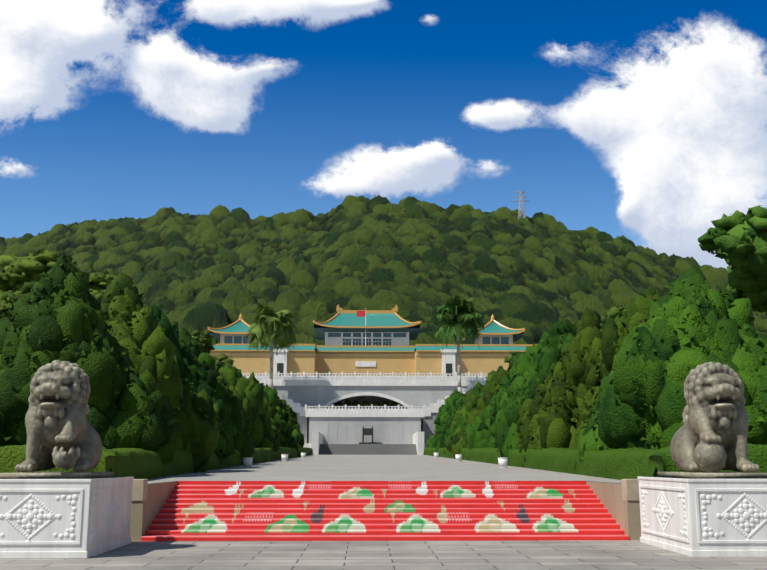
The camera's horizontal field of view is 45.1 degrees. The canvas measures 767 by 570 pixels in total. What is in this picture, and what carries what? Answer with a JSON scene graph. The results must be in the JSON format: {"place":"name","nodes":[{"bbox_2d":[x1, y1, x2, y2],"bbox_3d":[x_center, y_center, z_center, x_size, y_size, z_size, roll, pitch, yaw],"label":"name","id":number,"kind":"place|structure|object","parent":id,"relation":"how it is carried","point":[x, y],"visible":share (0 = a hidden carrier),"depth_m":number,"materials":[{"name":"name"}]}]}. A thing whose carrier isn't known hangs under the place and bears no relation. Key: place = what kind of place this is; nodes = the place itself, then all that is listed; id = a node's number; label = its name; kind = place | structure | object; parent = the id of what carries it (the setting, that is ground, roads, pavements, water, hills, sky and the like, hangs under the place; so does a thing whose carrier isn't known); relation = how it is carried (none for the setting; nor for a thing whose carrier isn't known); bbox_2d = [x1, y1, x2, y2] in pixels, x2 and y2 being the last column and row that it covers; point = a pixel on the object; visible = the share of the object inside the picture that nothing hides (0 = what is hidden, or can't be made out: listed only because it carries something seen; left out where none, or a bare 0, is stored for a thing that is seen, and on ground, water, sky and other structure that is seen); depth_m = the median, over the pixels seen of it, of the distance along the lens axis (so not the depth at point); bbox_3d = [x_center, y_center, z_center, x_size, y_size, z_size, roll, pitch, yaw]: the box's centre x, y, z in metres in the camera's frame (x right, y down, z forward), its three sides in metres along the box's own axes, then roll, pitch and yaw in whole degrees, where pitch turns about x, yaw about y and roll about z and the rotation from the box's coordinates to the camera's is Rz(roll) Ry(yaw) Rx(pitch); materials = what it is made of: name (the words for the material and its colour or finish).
{"place":"outdoors","nodes":[
{"label":"outdoors","id":0,"kind":"place"},
{"bbox_2d":[220,334,258,343],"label":"side pavilion walls","id":1,"kind":"structure","parent":0,"point":[222,337],"depth_m":192.90,"materials":[{"name":"beige paint"}]},
{"bbox_2d":[209,320,249,332],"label":"roof","id":2,"kind":"structure","parent":1,"relation":"on","point":[240,326],"depth_m":194.01,"materials":[{"name":"teal tile"}]},
{"bbox_2d":[209,333,220,340],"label":"roof eave","id":3,"kind":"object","parent":2,"relation":"attached to","point":[216,335],"depth_m":195.96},
{"bbox_2d":[224,336,250,343],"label":"windows","id":4,"kind":"structure","parent":1,"relation":"in","point":[228,339],"depth_m":192.73,"materials":[{"name":"glass"}]},
{"bbox_2d":[357,311,365,316],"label":"flag","id":5,"kind":"object","parent":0,"point":[361,313],"visible":0.93,"depth_m":191.95,"materials":[{"name":"red fabric"}]},
{"bbox_2d":[328,332,405,345],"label":"pavilion walls","id":6,"kind":"structure","parent":0,"point":[399,341],"depth_m":193.03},
{"bbox_2d":[328,333,405,345],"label":"windows","id":7,"kind":"structure","parent":6,"relation":"in","point":[367,335],"depth_m":193.03,"materials":[{"name":"glass"}]},
{"bbox_2d":[343,339,390,345],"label":"pavilion window frames","id":8,"kind":"structure","parent":7,"relation":"attached to","point":[368,341],"depth_m":192.83,"materials":[{"name":"grey metal"}]},
{"bbox_2d":[314,313,420,327],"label":"pavilion roof","id":9,"kind":"structure","parent":6,"relation":"on","point":[372,319],"depth_m":197.06,"materials":[{"name":"teal tile"}]},
{"bbox_2d":[314,328,420,339],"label":"roof eave","id":10,"kind":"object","parent":9,"relation":"attached to","point":[320,333],"depth_m":192.37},
{"bbox_2d":[325,332,408,345],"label":"columns","id":11,"kind":"structure","parent":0,"point":[407,338],"depth_m":192.75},
{"bbox_2d":[0,195,766,346],"bbox_3d":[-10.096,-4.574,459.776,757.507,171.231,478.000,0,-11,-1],"label":"hill forest","id":12,"kind":"object","parent":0,"point":[535,276],"visible":0.48,"depth_m":494.34,"materials":[{"name":"green plant"}]},
{"bbox_2d":[514,191,529,218],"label":"transmission tower","id":13,"kind":"structure","parent":12,"relation":"on","point":[519,211],"depth_m":607.77,"materials":[{"name":"silver metal"}]},
{"bbox_2d":[0,540,766,569],"bbox_3d":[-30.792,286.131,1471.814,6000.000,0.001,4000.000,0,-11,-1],"label":"ground","id":14,"kind":"structure","parent":0,"point":[412,555],"depth_m":19.18,"materials":[{"name":"grey stone"}]},
{"bbox_2d":[0,477,133,558],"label":"pedestal","id":15,"kind":"object","parent":14,"relation":"on","point":[84,518],"visible":0.98,"depth_m":19.18,"materials":[{"name":"white stone"}]},
{"bbox_2d":[0,360,113,478],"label":"guardian lion","id":16,"kind":"object","parent":15,"relation":"on","point":[61,431],"visible":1,"depth_m":20.40},
{"bbox_2d":[141,481,628,540],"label":"red stairs","id":17,"kind":"structure","parent":14,"relation":"on","point":[380,510],"depth_m":25.29,"materials":[{"name":"paint"}]},
{"bbox_2d":[130,481,640,540],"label":"terrace wall","id":18,"kind":"structure","parent":14,"relation":"on","point":[626,514],"depth_m":24.14,"materials":[{"name":"stone"}]},
{"bbox_2d":[0,444,117,476],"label":"hedge","id":19,"kind":"object","parent":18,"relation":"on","point":[12,457],"visible":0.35,"depth_m":24.26,"materials":[{"name":"green plant"}]},
{"bbox_2d":[148,481,171,483],"bbox_3d":[-6.758,5.512,25.791,1.235,0.001,3.900,0,-11,-1],"label":"coping","id":20,"kind":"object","parent":18,"relation":"on","point":[149,482],"depth_m":26.94,"materials":[{"name":"grey stone"}]},
{"bbox_2d":[132,479,639,500],"bbox_3d":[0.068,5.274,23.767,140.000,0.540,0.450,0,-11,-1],"label":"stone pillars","id":21,"kind":"structure","parent":18,"relation":"on","point":[630,489],"depth_m":23.64,"materials":[{"name":"stone"}]},
{"bbox_2d":[595,481,621,483],"bbox_3d":[6.804,5.566,26.070,1.235,0.001,3.900,0,-11,-1],"label":"coping","id":22,"kind":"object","parent":18,"relation":"on","point":[620,482],"depth_m":26.94,"materials":[{"name":"grey stone"}]},
{"bbox_2d":[637,476,766,556],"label":"pedestal","id":23,"kind":"object","parent":14,"relation":"on","point":[708,517],"visible":1,"depth_m":19.49,"materials":[{"name":"white stone"}]},
{"bbox_2d":[657,362,766,477],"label":"guardian lion","id":24,"kind":"object","parent":23,"relation":"on","point":[709,439],"visible":1,"depth_m":20.69},
{"bbox_2d":[0,0,766,268],"label":"sky","id":25,"kind":"structure","parent":0,"point":[644,122],"materials":[{"name":"blue"}]},
{"bbox_2d":[148,455,620,480],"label":"plaza pavement","id":26,"kind":"structure","parent":0,"point":[369,468],"depth_m":38.56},
{"bbox_2d":[303,431,427,454],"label":"stair parapet","id":27,"kind":"structure","parent":26,"relation":"on","point":[317,440],"depth_m":124.85,"materials":[{"name":"white stone"}]},
{"bbox_2d":[243,453,507,467],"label":"flower pots","id":28,"kind":"object","parent":26,"relation":"on","point":[502,462],"visible":1,"depth_m":45.16,"materials":[{"name":"white ceramic"}]},
{"bbox_2d":[474,334,512,343],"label":"side pavilion walls","id":29,"kind":"structure","parent":0,"point":[491,336],"depth_m":194.04,"materials":[{"name":"beige paint"}]},
{"bbox_2d":[483,337,508,343],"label":"windows","id":30,"kind":"structure","parent":29,"relation":"in","point":[496,340],"depth_m":193.87,"materials":[{"name":"blue glass"}]},
{"bbox_2d":[479,321,523,333],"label":"roof","id":31,"kind":"structure","parent":29,"relation":"on","point":[492,327],"depth_m":194.70,"materials":[{"name":"teal tile"}]},
{"bbox_2d":[463,334,523,341],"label":"roof eave","id":32,"kind":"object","parent":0,"point":[516,337],"depth_m":198.06,"materials":[{"name":"teal tile"}]},
{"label":"roof deck slab","id":33,"kind":"object","parent":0,"visible":0},
{"bbox_2d":[208,314,249,337],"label":"roof trim","id":34,"kind":"structure","parent":33,"relation":"on","point":[235,322],"depth_m":192.01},
{"bbox_2d":[211,343,314,350],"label":"roof trim","id":35,"kind":"structure","parent":33,"relation":"attached to","point":[264,350],"depth_m":177.56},
{"bbox_2d":[316,345,414,351],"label":"roof trim","id":36,"kind":"structure","parent":33,"relation":"on","point":[360,346],"depth_m":182.97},
{"bbox_2d":[313,305,421,336],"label":"roof trim","id":37,"kind":"structure","parent":33,"relation":"on","point":[339,310],"depth_m":196.19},
{"bbox_2d":[415,344,536,351],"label":"roof trim","id":38,"kind":"structure","parent":33,"relation":"attached to","point":[474,345],"depth_m":178.44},
{"bbox_2d":[463,314,524,339],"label":"roof trim","id":39,"kind":"structure","parent":33,"relation":"on","point":[496,322],"depth_m":193.68,"materials":[{"name":"tile"}]},
{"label":"tree trunks","id":40,"kind":"object","parent":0,"visible":0},
{"bbox_2d":[0,248,115,318],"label":"broadleaf tree","id":41,"kind":"object","parent":40,"relation":"on","point":[18,275],"visible":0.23,"depth_m":60.24,"materials":[{"name":"green plant"}]},
{"bbox_2d":[179,329,233,369],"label":"broadleaf tree","id":42,"kind":"object","parent":40,"relation":"on","point":[205,342],"visible":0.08,"depth_m":94.34,"materials":[{"name":"green plant"}]},
{"bbox_2d":[211,353,233,364],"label":"broadleaf tree","id":43,"kind":"object","parent":40,"relation":"on","point":[224,358],"visible":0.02,"depth_m":121.89,"materials":[{"name":"green plant"}]},
{"bbox_2d":[504,349,524,372],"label":"broadleaf tree","id":44,"kind":"object","parent":40,"relation":"on","point":[513,358],"visible":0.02,"depth_m":109.27,"materials":[{"name":"green plant"}]},
{"bbox_2d":[600,306,626,324],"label":"broadleaf tree","id":45,"kind":"object","parent":40,"relation":"on","point":[614,312],"depth_m":79.42,"materials":[{"name":"green plant"}]},
{"bbox_2d":[698,205,766,314],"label":"broadleaf tree","id":46,"kind":"object","parent":40,"relation":"on","point":[736,240],"visible":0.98,"depth_m":45.95,"materials":[{"name":"green plant"}]},
{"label":"terrace floor","id":47,"kind":"structure","parent":0,"visible":0},
{"bbox_2d":[210,351,509,375],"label":"ochre walls","id":48,"kind":"structure","parent":47,"relation":"on","point":[346,364],"depth_m":176.51,"materials":[{"name":"yellow paint"}]},
{"bbox_2d":[213,345,314,349],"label":"lower roof","id":49,"kind":"structure","parent":48,"relation":"on","point":[230,347],"depth_m":176.66,"materials":[{"name":"teal tile"}]},
{"bbox_2d":[210,352,511,355],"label":"wall cornice band","id":50,"kind":"object","parent":48,"relation":"attached to","point":[366,354],"depth_m":176.72,"materials":[{"name":"brown"}]},
{"bbox_2d":[316,347,413,350],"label":"tile band","id":51,"kind":"object","parent":48,"relation":"on","point":[364,348],"visible":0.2,"depth_m":182.19,"materials":[{"name":"teal tile"}]},
{"bbox_2d":[355,361,375,366],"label":"name plaque","id":52,"kind":"object","parent":48,"relation":"attached to","point":[365,363],"visible":1,"depth_m":180.85,"materials":[{"name":"white stone"}]},
{"bbox_2d":[415,346,525,350],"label":"lower roof","id":53,"kind":"structure","parent":48,"relation":"on","point":[511,348],"depth_m":177.66,"materials":[{"name":"teal tile"}]},
{"bbox_2d":[273,349,456,375],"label":"white bays","id":54,"kind":"object","parent":47,"relation":"on","point":[448,355],"visible":0.42,"depth_m":174.87,"materials":[{"name":"stone"}]},
{"bbox_2d":[277,363,451,375],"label":"bay doors","id":55,"kind":"structure","parent":54,"relation":"attached to","point":[448,368],"depth_m":174.67,"materials":[{"name":"grey metal"}]},
{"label":"forecourt terrace","id":56,"kind":"structure","parent":0,"visible":0},
{"bbox_2d":[246,304,299,388],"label":"palm tree","id":57,"kind":"object","parent":56,"relation":"on","point":[271,329],"visible":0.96,"depth_m":145.09,"materials":[{"name":"green"}]},
{"bbox_2d":[310,417,419,441],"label":"base wall","id":58,"kind":"structure","parent":56,"relation":"on","point":[401,428],"depth_m":138.10,"materials":[{"name":"grey stone"}]},
{"bbox_2d":[309,418,420,443],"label":"wall panel frames","id":59,"kind":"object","parent":58,"relation":"attached to","point":[355,442],"depth_m":137.80,"materials":[{"name":"grey stone"}]},
{"bbox_2d":[305,404,425,416],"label":"terrace balustrade","id":60,"kind":"object","parent":58,"relation":"on","point":[368,412],"visible":1,"depth_m":138.36,"materials":[{"name":"white stone"}]},
{"bbox_2d":[264,386,466,442],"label":"arch wall","id":61,"kind":"structure","parent":56,"relation":"on","point":[427,396],"depth_m":151.07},
{"bbox_2d":[320,392,409,408],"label":"arch band","id":62,"kind":"object","parent":61,"relation":"attached to","point":[366,393],"visible":0.77,"depth_m":150.90,"materials":[{"name":"white stone"}]},
{"bbox_2d":[242,371,487,385],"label":"terrace balustrades","id":63,"kind":"object","parent":61,"relation":"on","point":[364,380],"visible":0.42,"depth_m":151.35,"materials":[{"name":"white stone"}]},
{"bbox_2d":[359,426,376,443],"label":"ding cauldron","id":64,"kind":"object","parent":56,"relation":"on","point":[367,431],"visible":0.96,"depth_m":135.78,"materials":[{"name":"grey"}]},
{"bbox_2d":[297,409,438,442],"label":"walls","id":65,"kind":"structure","parent":56,"relation":"on","point":[428,426],"depth_m":146.84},
{"bbox_2d":[279,378,483,415],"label":"stair balustrades","id":66,"kind":"object","parent":65,"relation":"attached to","point":[298,408],"visible":0.42,"depth_m":147.23,"materials":[{"name":"white stone"}]},
{"bbox_2d":[430,295,486,392],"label":"palm tree","id":67,"kind":"object","parent":56,"relation":"on","point":[461,318],"visible":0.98,"depth_m":145.93,"materials":[{"name":"green"}]},
{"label":"terrace earth","id":68,"kind":"structure","parent":0,"visible":0},
{"bbox_2d":[319,444,416,454],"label":"stairs","id":69,"kind":"structure","parent":68,"relation":"on","point":[367,449],"depth_m":127.26,"materials":[{"name":"grey stone"}]},
{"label":"terrace earth","id":70,"kind":"structure","parent":0,"visible":0},
{"bbox_2d":[0,253,181,463],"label":"juniper tree","id":71,"kind":"object","parent":70,"relation":"on","point":[57,312],"visible":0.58,"depth_m":30.95,"materials":[{"name":"green plant"}]},
{"bbox_2d":[101,272,221,472],"bbox_3d":[-10.861,5.025,37.854,8.331,10.954,7.636,0,-11,-1],"label":"juniper tree","id":72,"kind":"object","parent":70,"relation":"on","point":[136,331],"visible":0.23,"depth_m":36.99,"materials":[{"name":"green plant"}]},
{"bbox_2d":[153,304,234,463],"bbox_3d":[-11.571,5.693,45.405,8.697,9.503,7.837,0,-11,-1],"label":"juniper tree","id":73,"kind":"object","parent":70,"relation":"on","point":[191,370],"visible":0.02,"depth_m":44.41,"materials":[{"name":"green plant"}]},
{"bbox_2d":[108,447,312,478],"bbox_3d":[-9.051,13.592,74.343,1.526,2.601,99.880,0,-11,-1],"label":"hedge","id":74,"kind":"object","parent":70,"relation":"on","point":[136,463],"visible":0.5,"depth_m":33.15,"materials":[{"name":"green plant"}]},
{"bbox_2d":[179,327,254,461],"bbox_3d":[-11.302,7.303,51.569,7.766,9.749,7.342,0,-11,-1],"label":"juniper tree","id":75,"kind":"object","parent":70,"relation":"on","point":[242,438],"visible":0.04,"depth_m":51.45,"materials":[{"name":"green plant"}]},
{"bbox_2d":[221,379,232,397],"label":"juniper tree","id":76,"kind":"object","parent":70,"relation":"on","point":[227,388],"depth_m":56.79,"materials":[{"name":"green plant"}]},
{"bbox_2d":[215,368,256,434],"bbox_3d":[-12.524,9.334,63.142,8.124,8.974,6.539,10,-14,-41],"label":"juniper tree","id":77,"kind":"object","parent":70,"relation":"on","point":[247,412],"depth_m":63.16,"materials":[{"name":"green plant"}]},
{"bbox_2d":[218,361,279,451],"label":"juniper tree","id":78,"kind":"object","parent":70,"relation":"on","point":[262,434],"visible":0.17,"depth_m":69.69,"materials":[{"name":"green plant"}]},
{"bbox_2d":[244,376,280,445],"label":"juniper tree","id":79,"kind":"object","parent":70,"relation":"on","point":[273,425],"depth_m":81.13,"materials":[{"name":"green plant"}]},
{"bbox_2d":[248,372,292,447],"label":"juniper tree","id":80,"kind":"object","parent":70,"relation":"on","point":[283,436],"visible":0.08,"depth_m":88.16,"materials":[{"name":"green plant"}]},
{"bbox_2d":[264,384,294,436],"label":"juniper tree","id":81,"kind":"object","parent":70,"relation":"on","point":[288,419],"visible":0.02,"depth_m":102.44,"materials":[{"name":"green plant"}]},
{"bbox_2d":[264,387,300,456],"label":"juniper tree","id":82,"kind":"object","parent":70,"relation":"on","point":[273,400],"visible":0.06,"depth_m":95.22,"materials":[{"name":"green plant"}]},
{"bbox_2d":[273,387,295,432],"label":"juniper tree","id":83,"kind":"object","parent":70,"relation":"on","point":[275,391],"depth_m":114.86,"materials":[{"name":"green plant"}]},
{"bbox_2d":[272,389,302,447],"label":"juniper tree","id":84,"kind":"object","parent":70,"relation":"on","point":[295,433],"visible":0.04,"depth_m":105.42,"materials":[{"name":"green plant"}]},
{"bbox_2d":[281,399,303,445],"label":"juniper tree","id":85,"kind":"object","parent":70,"relation":"on","point":[293,414],"visible":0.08,"depth_m":120.62,"materials":[{"name":"green plant"}]},
{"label":"terrace earth","id":86,"kind":"structure","parent":0,"visible":0},
{"bbox_2d":[426,430,435,447],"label":"juniper tree","id":87,"kind":"object","parent":86,"relation":"on","point":[430,441],"depth_m":120.25,"materials":[{"name":"green plant"}]},
{"bbox_2d":[433,389,457,440],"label":"juniper tree","id":88,"kind":"object","parent":86,"relation":"on","point":[439,420],"visible":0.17,"depth_m":113.79,"materials":[{"name":"green plant"}]},
{"bbox_2d":[432,391,464,447],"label":"juniper tree","id":89,"kind":"object","parent":86,"relation":"on","point":[444,426],"visible":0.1,"depth_m":108.68,"materials":[{"name":"green plant"}]},
{"bbox_2d":[435,394,465,452],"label":"juniper tree","id":90,"kind":"object","parent":86,"relation":"on","point":[459,404],"visible":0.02,"depth_m":101.12,"materials":[{"name":"green plant"}]},
{"bbox_2d":[442,387,481,454],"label":"juniper tree","id":91,"kind":"object","parent":86,"relation":"on","point":[452,432],"visible":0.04,"depth_m":88.55,"materials":[{"name":"green plant"}]},
{"bbox_2d":[450,382,482,428],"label":"juniper tree","id":92,"kind":"object","parent":86,"relation":"on","point":[469,393],"visible":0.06,"depth_m":95.48,"materials":[{"name":"green plant"}]},
{"bbox_2d":[448,370,495,451],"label":"juniper tree","id":93,"kind":"object","parent":86,"relation":"on","point":[472,402],"visible":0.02,"depth_m":83.42,"materials":[{"name":"green plant"}]},
{"bbox_2d":[451,366,509,458],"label":"juniper tree","id":94,"kind":"object","parent":86,"relation":"on","point":[488,393],"visible":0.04,"depth_m":76.50,"materials":[{"name":"green plant"}]},
{"bbox_2d":[462,371,510,449],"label":"juniper tree","id":95,"kind":"object","parent":86,"relation":"on","point":[478,434],"visible":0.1,"depth_m":69.42,"materials":[{"name":"green plant"}]},
{"bbox_2d":[488,388,500,447],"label":"juniper tree","id":96,"kind":"object","parent":86,"relation":"on","point":[491,430],"depth_m":64.50,"materials":[{"name":"green plant"}]},
{"bbox_2d":[493,330,549,441],"bbox_3d":[10.296,8.284,58.663,7.444,10.613,8.194,0,-11,-1],"label":"juniper tree","id":97,"kind":"object","parent":86,"relation":"on","point":[522,364],"visible":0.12,"depth_m":58.31,"materials":[{"name":"green plant"}]},
{"bbox_2d":[492,319,575,465],"bbox_3d":[10.180,6.985,52.242,8.510,10.649,7.162,-4,-11,18],"label":"juniper tree","id":98,"kind":"object","parent":86,"relation":"on","point":[562,334],"visible":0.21,"depth_m":52.14,"materials":[{"name":"green plant"}]},
{"bbox_2d":[423,447,657,479],"bbox_3d":[7.049,13.648,74.675,1.526,2.618,99.880,0,-11,-1],"label":"hedge","id":99,"kind":"object","parent":86,"relation":"on","point":[627,463],"visible":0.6,"depth_m":35.02,"materials":[{"name":"green plant"}]},
{"bbox_2d":[511,307,603,466],"bbox_3d":[10.413,5.751,45.974,8.690,9.450,6.568,-5,-12,26],"label":"juniper tree","id":100,"kind":"object","parent":86,"relation":"on","point":[552,414],"visible":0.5,"depth_m":44.91,"materials":[{"name":"green plant"}]},
{"bbox_2d":[575,285,661,447],"bbox_3d":[11.427,4.883,38.508,7.186,9.624,8.145,0,-11,-1],"label":"juniper tree","id":101,"kind":"object","parent":86,"relation":"on","point":[617,328],"visible":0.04,"depth_m":38.34,"materials":[{"name":"green plant"}]},
{"bbox_2d":[574,266,766,468],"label":"juniper tree","id":102,"kind":"object","parent":86,"relation":"on","point":[694,320],"visible":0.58,"depth_m":31.22,"materials":[{"name":"green plant"}]},
{"bbox_2d":[649,443,766,475],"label":"hedge","id":103,"kind":"object","parent":86,"relation":"on","point":[660,460],"visible":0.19,"depth_m":24.64,"materials":[{"name":"green plant"}]},
{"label":"lower terrace floor","id":104,"kind":"structure","parent":0,"visible":0},
{"bbox_2d":[327,400,406,408],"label":"recess shrubs","id":105,"kind":"object","parent":104,"relation":"on","point":[364,403],"visible":0.29,"depth_m":153.30,"materials":[{"name":"green plant"}]}
]}

